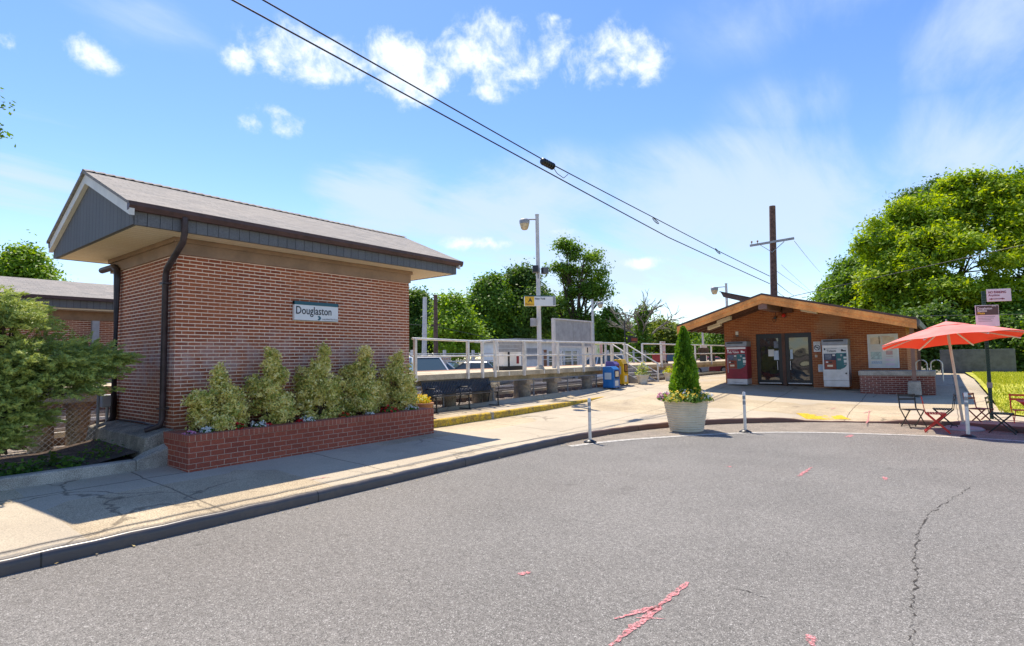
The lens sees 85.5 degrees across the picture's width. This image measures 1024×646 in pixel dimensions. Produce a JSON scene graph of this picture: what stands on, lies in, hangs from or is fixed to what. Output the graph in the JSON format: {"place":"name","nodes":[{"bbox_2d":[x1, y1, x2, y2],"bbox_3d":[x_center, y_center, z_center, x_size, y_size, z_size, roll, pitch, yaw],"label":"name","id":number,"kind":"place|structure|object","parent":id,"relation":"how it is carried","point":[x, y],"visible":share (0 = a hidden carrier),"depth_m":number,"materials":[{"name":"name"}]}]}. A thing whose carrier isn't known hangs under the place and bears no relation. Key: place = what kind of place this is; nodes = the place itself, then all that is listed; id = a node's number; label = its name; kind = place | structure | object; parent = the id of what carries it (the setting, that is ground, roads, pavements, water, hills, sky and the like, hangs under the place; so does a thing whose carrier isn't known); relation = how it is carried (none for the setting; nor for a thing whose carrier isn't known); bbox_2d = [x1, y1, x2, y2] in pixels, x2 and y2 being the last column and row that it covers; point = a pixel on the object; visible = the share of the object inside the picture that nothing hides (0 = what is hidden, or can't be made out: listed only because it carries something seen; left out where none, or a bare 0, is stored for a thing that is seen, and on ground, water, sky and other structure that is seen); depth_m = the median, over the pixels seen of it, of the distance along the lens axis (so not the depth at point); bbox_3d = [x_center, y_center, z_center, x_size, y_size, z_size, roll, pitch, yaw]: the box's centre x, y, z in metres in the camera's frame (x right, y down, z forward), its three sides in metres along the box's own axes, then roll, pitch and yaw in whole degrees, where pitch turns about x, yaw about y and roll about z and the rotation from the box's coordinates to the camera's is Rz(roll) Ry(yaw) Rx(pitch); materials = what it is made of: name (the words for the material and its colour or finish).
{"place":"outdoors","nodes":[
{"label":"outdoors","id":0,"kind":"place"},
{"bbox_2d":[27,404,59,452],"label":"platform pillar","id":1,"kind":"structure","parent":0,"point":[46,441],"depth_m":11.30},
{"bbox_2d":[0,276,113,412],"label":"pavilion","id":2,"kind":"structure","parent":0,"point":[84,309],"depth_m":18.68,"materials":[{"name":"brick"}]},
{"bbox_2d":[0,439,136,476],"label":"planting soil","id":3,"kind":"structure","parent":0,"point":[72,449],"depth_m":9.18,"materials":[{"name":"soil"}]},
{"bbox_2d":[0,462,19,475],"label":"bed plant","id":4,"kind":"object","parent":3,"relation":"on","point":[12,471],"visible":0.91,"depth_m":7.73,"materials":[{"name":"green plant"}]},
{"bbox_2d":[12,458,49,473],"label":"bed plant","id":5,"kind":"object","parent":3,"relation":"on","point":[27,468],"visible":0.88,"depth_m":7.92,"materials":[{"name":"green plant"}]},
{"bbox_2d":[36,450,67,467],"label":"bed plant","id":6,"kind":"object","parent":3,"relation":"on","point":[53,461],"visible":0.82,"depth_m":8.42,"materials":[{"name":"green plant"}]},
{"bbox_2d":[55,455,89,468],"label":"bed plant","id":7,"kind":"object","parent":3,"relation":"on","point":[70,463],"visible":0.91,"depth_m":8.28,"materials":[{"name":"green plant"}]},
{"bbox_2d":[0,284,145,459],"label":"juniper","id":8,"kind":"object","parent":3,"relation":"on","point":[31,369],"visible":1,"depth_m":8.15,"materials":[{"name":"green plant"}]},
{"bbox_2d":[77,439,128,459],"bbox_3d":[-6.618,2.042,8.955,0.704,0.368,0.713,-4,-5,38],"label":"bed plant","id":9,"kind":"object","parent":3,"relation":"on","point":[98,450],"visible":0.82,"depth_m":8.89,"materials":[{"name":"green plant"}]},
{"bbox_2d":[497,352,522,369],"bbox_3d":[-0.151,1.330,20.001,0.493,0.728,1.120,-4,-5,38],"label":"platform bin","id":10,"kind":"object","parent":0,"point":[509,362],"visible":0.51,"depth_m":19.71,"materials":[{"name":"metal"}]},
{"bbox_2d":[0,433,1023,645],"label":"street","id":11,"kind":"structure","parent":0,"point":[595,539],"depth_m":5.19,"materials":[{"name":"asphalt"}]},
{"bbox_2d":[517,435,887,645],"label":"survey paint","id":12,"kind":"object","parent":11,"relation":"on","point":[650,612],"visible":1,"depth_m":4.08,"materials":[{"name":"paint"}]},
{"bbox_2d":[570,432,1023,446],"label":"road marking","id":13,"kind":"object","parent":11,"relation":"on","point":[782,432],"visible":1,"depth_m":12.78,"materials":[{"name":"paint"}]},
{"bbox_2d":[732,488,968,645],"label":"road crack","id":14,"kind":"object","parent":11,"relation":"on","point":[924,521],"visible":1,"depth_m":4.87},
{"bbox_2d":[0,373,1023,558],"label":"pavement","id":15,"kind":"structure","parent":0,"point":[38,518],"depth_m":9.82,"materials":[{"name":"concrete"}]},
{"bbox_2d":[0,444,167,490],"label":"bed kerb","id":16,"kind":"structure","parent":15,"relation":"on","point":[156,457],"depth_m":8.13,"materials":[{"name":"concrete"}]},
{"bbox_2d":[46,169,462,457],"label":"brick pavilion","id":17,"kind":"structure","parent":15,"relation":"on","point":[204,284],"depth_m":10.36,"materials":[{"name":"brick"}]},
{"bbox_2d":[100,394,110,421],"bbox_3d":[-7.934,1.717,10.843,0.255,0.627,0.224,-4,-5,38],"label":"meter box","id":18,"kind":"object","parent":17,"relation":"attached to","point":[105,401],"visible":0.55,"depth_m":10.77,"materials":[{"name":"grey metal"}]},
{"bbox_2d":[293,301,337,321],"bbox_3d":[-4.044,-0.231,11.443,0.078,0.386,1.024,-4,-5,38],"label":"station sign","id":19,"kind":"object","parent":17,"relation":"attached to","point":[313,311],"visible":1,"depth_m":11.39,"materials":[{"name":"grey metal"}]},
{"bbox_2d":[163,407,433,472],"bbox_3d":[-3.759,2.253,10.860,0.972,0.775,5.215,-4,-5,38],"label":"brick planter","id":20,"kind":"object","parent":15,"relation":"on","point":[196,451],"visible":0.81,"depth_m":9.83,"materials":[{"name":"brick"}]},
{"bbox_2d":[180,361,250,430],"bbox_3d":[-4.980,1.274,9.406,0.981,1.263,1.120,-4,-5,38],"label":"variegated shrub","id":21,"kind":"object","parent":20,"relation":"in","point":[225,409],"visible":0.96,"depth_m":9.35,"materials":[{"name":"green plant"}]},
{"bbox_2d":[242,346,303,423],"bbox_3d":[-4.349,1.177,10.213,0.995,1.528,1.133,-4,-5,38],"label":"variegated shrub","id":22,"kind":"object","parent":20,"relation":"in","point":[277,406],"visible":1,"depth_m":10.10,"materials":[{"name":"green plant"}]},
{"bbox_2d":[290,339,351,419],"bbox_3d":[-3.750,1.146,11.059,0.890,1.680,1.135,-4,-5,38],"label":"variegated shrub","id":23,"kind":"object","parent":20,"relation":"in","point":[314,385],"visible":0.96,"depth_m":10.90,"materials":[{"name":"green plant"}]},
{"bbox_2d":[338,345,386,415],"bbox_3d":[-3.140,1.212,11.822,0.911,1.619,1.185,-4,-5,38],"label":"variegated shrub","id":24,"kind":"object","parent":20,"relation":"in","point":[364,391],"visible":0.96,"depth_m":11.69,"materials":[{"name":"green plant"}]},
{"bbox_2d":[375,348,418,410],"bbox_3d":[-2.634,1.322,12.623,1.000,1.493,0.995,-1,-4,-3],"label":"variegated shrub","id":25,"kind":"object","parent":20,"relation":"in","point":[401,389],"visible":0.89,"depth_m":12.40,"materials":[{"name":"green plant"}]},
{"bbox_2d":[434,397,595,418],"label":"raised walk","id":26,"kind":"structure","parent":15,"relation":"on","point":[472,410],"depth_m":16.65,"materials":[{"name":"concrete"}]},
{"bbox_2d":[420,378,501,412],"bbox_3d":[-1.422,2.098,16.329,0.554,0.860,2.912,-4,-5,38],"label":"metal bench","id":27,"kind":"object","parent":26,"relation":"on","point":[466,391],"visible":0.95,"depth_m":16.33,"materials":[{"name":"metal"}]},
{"bbox_2d":[434,397,601,427],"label":"yellow kerb","id":28,"kind":"structure","parent":15,"relation":"on","point":[449,421],"depth_m":15.41,"materials":[{"name":"paint"}]},
{"bbox_2d":[603,366,619,388],"bbox_3d":[4.088,2.230,22.716,0.551,0.896,0.511,-4,-5,38],"label":"news box","id":29,"kind":"object","parent":15,"relation":"on","point":[611,378],"visible":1,"depth_m":22.54,"materials":[{"name":"blue metal"}]},
{"bbox_2d":[614,359,627,384],"bbox_3d":[4.734,2.114,23.889,0.473,1.098,0.455,-4,-5,38],"label":"news box","id":30,"kind":"object","parent":15,"relation":"on","point":[623,367],"visible":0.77,"depth_m":23.70,"materials":[{"name":"yellow metal"}]},
{"bbox_2d":[608,344,660,382],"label":"platform stairs","id":31,"kind":"structure","parent":15,"relation":"on","point":[632,377],"depth_m":25.82,"materials":[{"name":"metal"}]},
{"bbox_2d":[725,341,751,384],"bbox_3d":[9.542,1.676,23.323,0.856,1.775,0.706,-4,-5,38],"label":"ticket machine","id":32,"kind":"object","parent":15,"relation":"on","point":[738,362],"visible":1,"depth_m":23.06,"materials":[{"name":"red metal"}]},
{"bbox_2d":[750,205,793,295],"bbox_3d":[16.747,-2.017,35.337,2.627,11.042,0.574,-4,-5,38],"label":"utility pole","id":33,"kind":"object","parent":15,"relation":"on","point":[773,251],"visible":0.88,"depth_m":35.40,"materials":[{"name":"brown wood"}]},
{"bbox_2d":[231,0,769,283],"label":"overhead cable","id":34,"kind":"object","parent":33,"relation":"attached to","point":[273,22],"visible":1,"depth_m":16.45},
{"bbox_2d":[262,0,768,275],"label":"overhead cable","id":35,"kind":"object","parent":33,"relation":"attached to","point":[274,6],"visible":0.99,"depth_m":16.23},
{"bbox_2d":[676,293,926,394],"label":"station house","id":36,"kind":"structure","parent":15,"relation":"on","point":[783,352],"depth_m":22.04,"materials":[{"name":"brick"}]},
{"bbox_2d":[756,333,782,383],"bbox_3d":[10.680,1.477,22.974,0.986,2.061,0.161,-4,-5,38],"label":"door","id":37,"kind":"structure","parent":36,"relation":"in","point":[770,371],"depth_m":23.01,"materials":[{"name":"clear glass"}]},
{"bbox_2d":[785,332,813,383],"bbox_3d":[11.548,1.421,22.295,0.974,2.061,0.161,-4,-5,38],"label":"door","id":38,"kind":"structure","parent":36,"relation":"in","point":[799,369],"depth_m":22.31,"materials":[{"name":"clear glass"}]},
{"bbox_2d":[867,334,899,367],"bbox_3d":[13.719,1.034,20.488,0.952,1.254,0.062,-4,-5,38],"label":"map board","id":39,"kind":"object","parent":36,"relation":"attached to","point":[878,357],"visible":0.94,"depth_m":20.49,"materials":[{"name":"paper"}]},
{"bbox_2d":[791,245,1022,296],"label":"service wire","id":40,"kind":"object","parent":36,"relation":"attached to","point":[916,268],"visible":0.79,"depth_m":20.84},
{"bbox_2d":[797,413,848,418],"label":"tactile paving","id":41,"kind":"structure","parent":15,"relation":"on","point":[808,416],"depth_m":15.78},
{"bbox_2d":[821,339,851,386],"bbox_3d":[12.371,1.514,21.110,0.878,1.781,0.706,-4,-5,38],"label":"ticket machine","id":42,"kind":"object","parent":15,"relation":"on","point":[836,356],"visible":1,"depth_m":20.85,"materials":[{"name":"silver metal"}]},
{"bbox_2d":[858,370,935,394],"bbox_3d":[13.685,2.134,19.680,2.218,0.896,1.131,-4,-5,38],"label":"brick planter","id":43,"kind":"object","parent":15,"relation":"on","point":[883,381],"visible":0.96,"depth_m":19.32,"materials":[{"name":"brick"}]},
{"bbox_2d":[962,393,993,421],"bbox_3d":[11.673,2.171,13.816,0.413,0.826,0.516,0,-4,-20],"label":"folding chair","id":44,"kind":"object","parent":15,"relation":"on","point":[979,408],"visible":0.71,"depth_m":13.80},
{"bbox_2d":[975,288,1011,418],"bbox_3d":[12.175,0.809,13.924,0.717,3.322,0.287,-4,-5,38],"label":"sign post","id":45,"kind":"object","parent":15,"relation":"on","point":[986,315],"visible":0.97,"depth_m":14.01,"materials":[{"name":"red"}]},
{"bbox_2d":[0,0,1023,358],"label":"sky","id":46,"kind":"structure","parent":0,"point":[702,117],"materials":[{"name":"blue"}]},
{"bbox_2d":[451,358,1023,416],"bbox_3d":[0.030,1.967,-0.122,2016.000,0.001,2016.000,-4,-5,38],"label":"ground","id":47,"kind":"structure","parent":0,"point":[921,369],"depth_m":38.84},
{"bbox_2d":[0,229,73,281],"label":"tree","id":48,"kind":"object","parent":47,"relation":"on","point":[27,260],"visible":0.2,"depth_m":50.91,"materials":[{"name":"green plant"}]},
{"bbox_2d":[3,387,99,456],"bbox_3d":[-9.234,1.871,8.652,0.064,1.546,4.639,-4,-5,38],"label":"chain link fence","id":49,"kind":"object","parent":47,"relation":"on","point":[97,409],"visible":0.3,"depth_m":10.18,"materials":[{"name":"grey metal"}]},
{"bbox_2d":[0,390,573,456],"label":"track bed","id":50,"kind":"object","parent":47,"relation":"on","point":[21,452],"depth_m":11.53,"materials":[{"name":"gravel"}]},
{"bbox_2d":[61,402,95,445],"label":"platform pillar","id":51,"kind":"structure","parent":50,"relation":"on","point":[75,424],"depth_m":11.75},
{"bbox_2d":[36,383,110,403],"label":"platform deck","id":52,"kind":"structure","parent":51,"relation":"on","point":[72,400],"depth_m":10.91,"materials":[{"name":"concrete"}]},
{"bbox_2d":[55,372,662,422],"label":"railway track","id":53,"kind":"structure","parent":50,"relation":"on","point":[101,414],"depth_m":25.64,"materials":[{"name":"metal"}]},
{"bbox_2d":[14,371,725,449],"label":"railway track","id":54,"kind":"structure","parent":50,"relation":"on","point":[542,391],"depth_m":25.90,"materials":[{"name":"metal"}]},
{"bbox_2d":[415,374,596,407],"bbox_3d":[0.087,2.411,18.764,0.064,1.030,11.247,-4,-5,38],"label":"chain link fence","id":55,"kind":"object","parent":50,"relation":"on","point":[533,379],"visible":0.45,"depth_m":19.46,"materials":[{"name":"grey metal"}]},
{"bbox_2d":[515,380,534,396],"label":"platform pillar","id":56,"kind":"structure","parent":50,"relation":"on","point":[523,387],"depth_m":19.51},
{"bbox_3d":[-3.045,2.577,19.930,0.538,1.008,0.470,-4,-5,38],"label":"platform pillar","id":57,"kind":"object","parent":50,"relation":"on","visible":0},
{"bbox_2d":[409,359,724,385],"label":"platform deck","id":58,"kind":"structure","parent":57,"relation":"on","point":[534,373],"depth_m":20.13,"materials":[{"name":"concrete"}]},
{"bbox_2d":[496,341,526,370],"bbox_3d":[-0.013,1.103,19.065,0.113,1.062,1.592,-4,-5,38],"label":"slatted panel","id":59,"kind":"object","parent":58,"relation":"on","point":[504,348],"visible":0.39,"depth_m":18.93,"materials":[{"name":"metal"}]},
{"bbox_2d":[411,337,625,381],"bbox_3d":[1.211,1.252,20.147,0.078,1.219,12.768,-4,-5,38],"label":"railing","id":60,"kind":"object","parent":58,"relation":"on","point":[482,355],"visible":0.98,"depth_m":17.88,"materials":[{"name":"metal"}]},
{"bbox_2d":[519,214,543,368],"bbox_3d":[0.735,-1.185,20.643,0.850,5.802,0.395,-1,-4,1],"label":"platform lamp","id":61,"kind":"object","parent":58,"relation":"on","point":[524,223],"visible":0.94,"depth_m":20.61,"materials":[{"name":"metal"}]},
{"bbox_2d":[524,296,555,305],"bbox_3d":[1.029,-0.814,20.370,1.169,0.381,0.097,0,-4,-9],"label":"platform sign","id":62,"kind":"object","parent":61,"relation":"attached to","point":[539,300],"visible":1,"depth_m":20.33,"materials":[{"name":"grey metal"}]},
{"bbox_2d":[551,318,592,367],"bbox_3d":[2.564,0.852,23.094,0.134,1.982,3.046,-4,-5,38],"label":"billboard","id":63,"kind":"object","parent":58,"relation":"on","point":[571,330],"visible":0.94,"depth_m":23.00},
{"bbox_2d":[585,341,602,365],"bbox_3d":[3.722,1.399,25.221,0.092,1.120,1.568,-4,-5,38],"label":"poster frame","id":64,"kind":"object","parent":58,"relation":"on","point":[598,348],"visible":0.56,"depth_m":25.41,"materials":[{"name":"metal"}]},
{"bbox_2d":[641,343,724,367],"bbox_3d":[18.629,2.362,42.338,0.078,1.219,40.191,-4,-5,38],"label":"railing","id":65,"kind":"object","parent":58,"relation":"on","point":[661,354],"visible":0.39,"depth_m":28.43,"materials":[{"name":"metal"}]},
{"bbox_2d":[409,284,433,355],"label":"tree","id":66,"kind":"object","parent":47,"relation":"on","point":[416,296],"visible":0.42,"depth_m":70.20,"materials":[{"name":"green plant"}]},
{"bbox_2d":[421,287,497,363],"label":"tree","id":67,"kind":"object","parent":47,"relation":"on","point":[456,313],"visible":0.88,"depth_m":50.11,"materials":[{"name":"green plant"}]},
{"bbox_2d":[461,269,529,354],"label":"tree","id":68,"kind":"object","parent":47,"relation":"on","point":[491,297],"visible":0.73,"depth_m":60.97,"materials":[{"name":"green plant"}]},
{"bbox_2d":[0,417,1023,576],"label":"kerb","id":69,"kind":"structure","parent":47,"relation":"on","point":[38,559],"depth_m":7.21,"materials":[{"name":"concrete"}]},
{"bbox_2d":[486,258,568,338],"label":"tree","id":70,"kind":"object","parent":47,"relation":"on","point":[523,279],"visible":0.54,"depth_m":63.23,"materials":[{"name":"green plant"}]},
{"bbox_2d":[475,338,588,366],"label":"white hut","id":71,"kind":"object","parent":47,"relation":"on","point":[531,347],"visible":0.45,"depth_m":42.95,"materials":[{"name":"paint"}]},
{"bbox_2d":[542,232,619,338],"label":"tree","id":72,"kind":"object","parent":47,"relation":"on","point":[585,288],"visible":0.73,"depth_m":66.66,"materials":[{"name":"green plant"}]},
{"bbox_2d":[594,301,633,353],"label":"tree","id":73,"kind":"object","parent":47,"relation":"on","point":[604,332],"visible":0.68,"depth_m":63.99,"materials":[{"name":"green plant"}]},
{"bbox_2d":[632,314,677,361],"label":"tree","id":74,"kind":"object","parent":47,"relation":"on","point":[669,336],"visible":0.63,"depth_m":72.40,"materials":[{"name":"green plant"}]},
{"bbox_2d":[692,333,724,358],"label":"tree","id":75,"kind":"object","parent":47,"relation":"on","point":[713,339],"visible":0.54,"depth_m":70.45,"materials":[{"name":"green plant"}]},
{"bbox_2d":[564,422,1023,445],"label":"roadside apron","id":76,"kind":"object","parent":47,"relation":"on","point":[857,428],"visible":0.94,"depth_m":13.54,"materials":[{"name":"concrete"}]},
{"bbox_2d":[584,398,596,442],"bbox_3d":[1.718,2.150,12.268,0.291,0.973,0.291,-4,-5,38],"label":"marker post","id":77,"kind":"object","parent":76,"relation":"on","point":[590,440],"visible":1,"depth_m":12.24,"materials":[{"name":"plastic"}]},
{"bbox_2d":[664,400,708,432],"bbox_3d":[4.389,2.311,13.966,1.131,0.784,1.131,-4,-5,38],"label":"round planter","id":78,"kind":"object","parent":76,"relation":"on","point":[687,417],"visible":0.92,"depth_m":13.56,"materials":[{"name":"concrete"}]},
{"bbox_2d":[668,325,701,395],"bbox_3d":[4.373,1.051,14.036,0.869,1.997,0.851,-4,-5,38],"label":"arborvitae","id":79,"kind":"object","parent":78,"relation":"on","point":[684,375],"visible":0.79,"depth_m":13.88,"materials":[{"name":"green plant"}]},
{"bbox_2d":[680,387,704,403],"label":"bedding flower","id":80,"kind":"object","parent":78,"relation":"on","point":[692,397],"visible":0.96,"depth_m":13.35,"materials":[{"name":"green plant"}]},
{"bbox_2d":[739,392,751,432],"bbox_3d":[5.660,2.165,13.489,0.291,0.973,0.291,-4,-5,38],"label":"marker post","id":81,"kind":"object","parent":76,"relation":"on","point":[744,430],"visible":1,"depth_m":13.46,"materials":[{"name":"plastic"}]},
{"bbox_2d":[897,394,926,428],"bbox_3d":[10.005,2.198,13.844,0.413,0.826,0.516,-1,-4,8],"label":"folding chair","id":82,"kind":"object","parent":76,"relation":"on","point":[914,399],"visible":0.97,"depth_m":13.95,"materials":[{"name":"metal"}]},
{"bbox_2d":[921,396,950,433],"bbox_3d":[9.900,2.145,12.954,0.516,0.826,0.413,-3,-4,35],"label":"folding chair","id":83,"kind":"object","parent":76,"relation":"on","point":[943,414],"visible":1,"depth_m":12.88,"materials":[{"name":"metal"}]},
{"bbox_2d":[882,319,1023,430],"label":"parasol","id":84,"kind":"object","parent":76,"relation":"on","point":[946,332],"visible":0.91,"depth_m":13.45,"materials":[{"name":"fabric"}]},
{"bbox_2d":[960,392,976,437],"bbox_3d":[10.019,2.017,12.202,0.291,0.973,0.291,-4,-5,38],"label":"marker post","id":85,"kind":"object","parent":76,"relation":"on","point":[967,423],"visible":1,"depth_m":12.18,"materials":[{"name":"plastic"}]},
{"bbox_2d":[984,396,1018,434],"bbox_3d":[11.224,2.108,12.702,0.413,0.826,0.516,2,-5,-42],"label":"folding chair","id":86,"kind":"object","parent":76,"relation":"on","point":[1001,413],"visible":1,"depth_m":12.67,"materials":[{"name":"metal"}]},
{"bbox_2d":[802,218,887,309],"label":"tree","id":87,"kind":"object","parent":47,"relation":"on","point":[838,294],"visible":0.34,"depth_m":49.84,"materials":[{"name":"green plant"}]},
{"bbox_2d":[883,301,962,372],"bbox_3d":[26.019,1.069,35.813,4.240,4.868,5.174,1,-4,-25],"label":"bush","id":88,"kind":"object","parent":47,"relation":"on","point":[929,355],"visible":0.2,"depth_m":34.89,"materials":[{"name":"green plant"}]},
{"bbox_2d":[866,167,982,230],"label":"tree","id":89,"kind":"object","parent":47,"relation":"on","point":[914,190],"visible":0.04,"depth_m":60.16,"materials":[{"name":"green plant"}]},
{"bbox_2d":[840,163,1023,369],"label":"tree","id":90,"kind":"object","parent":47,"relation":"on","point":[945,226],"visible":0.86,"depth_m":44.11,"materials":[{"name":"green plant"}]},
{"bbox_2d":[909,292,982,367],"bbox_3d":[28.657,0.759,36.944,4.549,5.545,4.916,-4,-5,38],"label":"bush","id":91,"kind":"object","parent":47,"relation":"on","point":[944,308],"visible":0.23,"depth_m":36.20,"materials":[{"name":"green plant"}]},
{"bbox_2d":[965,371,1023,414],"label":"lawn base","id":92,"kind":"object","parent":47,"relation":"on","point":[982,384],"visible":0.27,"depth_m":18.92,"materials":[{"name":"plant"}]},
{"bbox_2d":[940,349,1016,377],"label":"garden wall","id":93,"kind":"structure","parent":92,"relation":"on","point":[974,360],"depth_m":31.03,"materials":[{"name":"concrete"}]},
{"bbox_2d":[967,309,1023,371],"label":"bush","id":94,"kind":"object","parent":47,"relation":"on","point":[1001,346],"visible":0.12,"depth_m":36.38,"materials":[{"name":"green plant"}]},
{"bbox_2d":[974,161,1023,294],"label":"tree","id":95,"kind":"object","parent":47,"relation":"on","point":[1019,269],"visible":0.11,"depth_m":45.55,"materials":[{"name":"green plant"}]},
{"bbox_2d":[983,307,1023,371],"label":"bush","id":96,"kind":"object","parent":47,"relation":"on","point":[1011,324],"visible":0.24,"depth_m":36.35,"materials":[{"name":"green plant"}]},
{"bbox_2d":[993,309,1023,370],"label":"bush","id":97,"kind":"object","parent":47,"relation":"on","point":[1021,344],"visible":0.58,"depth_m":35.74,"materials":[{"name":"green plant"}]},
{"bbox_2d":[998,296,1023,322],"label":"bush","id":98,"kind":"object","parent":47,"relation":"on","point":[1008,308],"visible":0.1,"depth_m":40.05,"materials":[{"name":"green plant"}]},
{"label":"parking lot","id":99,"kind":"structure","parent":0,"visible":0},
{"bbox_2d":[422,297,426,355],"bbox_3d":[-5.366,1.167,33.494,0.576,5.478,0.533,-4,-5,38],"label":"steel pole","id":100,"kind":"object","parent":99,"relation":"on","point":[424,332],"visible":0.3,"depth_m":33.38,"materials":[{"name":"metal"}]},
{"bbox_2d":[409,357,447,389],"bbox_3d":[-4.529,2.638,28.559,1.926,1.815,4.642,1,-4,-27],"label":"parked car","id":101,"kind":"object","parent":99,"relation":"on","point":[429,363],"visible":0.09,"depth_m":27.96,"materials":[{"name":"grey paint"}]},
{"bbox_2d":[431,295,440,354],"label":"utility pole","id":102,"kind":"object","parent":99,"relation":"on","point":[435,324],"visible":0.59,"depth_m":42.30,"materials":[{"name":"brown wood"}]},
{"bbox_2d":[453,361,512,384],"bbox_3d":[-2.124,2.931,31.346,4.530,1.501,1.837,-2,-4,13],"label":"parked car","id":103,"kind":"object","parent":99,"relation":"on","point":[477,364],"visible":0.12,"depth_m":30.64,"materials":[{"name":"grey paint"}]},
{"bbox_2d":[409,350,652,371],"bbox_3d":[0.791,2.878,36.283,0.179,2.206,40.320,-4,-5,38],"label":"car park fence","id":104,"kind":"object","parent":99,"relation":"on","point":[474,353],"visible":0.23,"depth_m":37.10,"materials":[{"name":"metal"}]},
{"bbox_2d":[566,355,626,378],"bbox_3d":[6.180,3.135,39.216,4.642,1.815,1.926,-2,-4,18],"label":"parked car","id":105,"kind":"object","parent":99,"relation":"on","point":[597,360],"visible":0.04,"depth_m":38.34,"materials":[{"name":"white paint"}]},
{"bbox_2d":[606,290,686,362],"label":"bare tree","id":106,"kind":"object","parent":99,"relation":"on","point":[641,316],"visible":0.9,"depth_m":51.18,"materials":[{"name":"green plant"}]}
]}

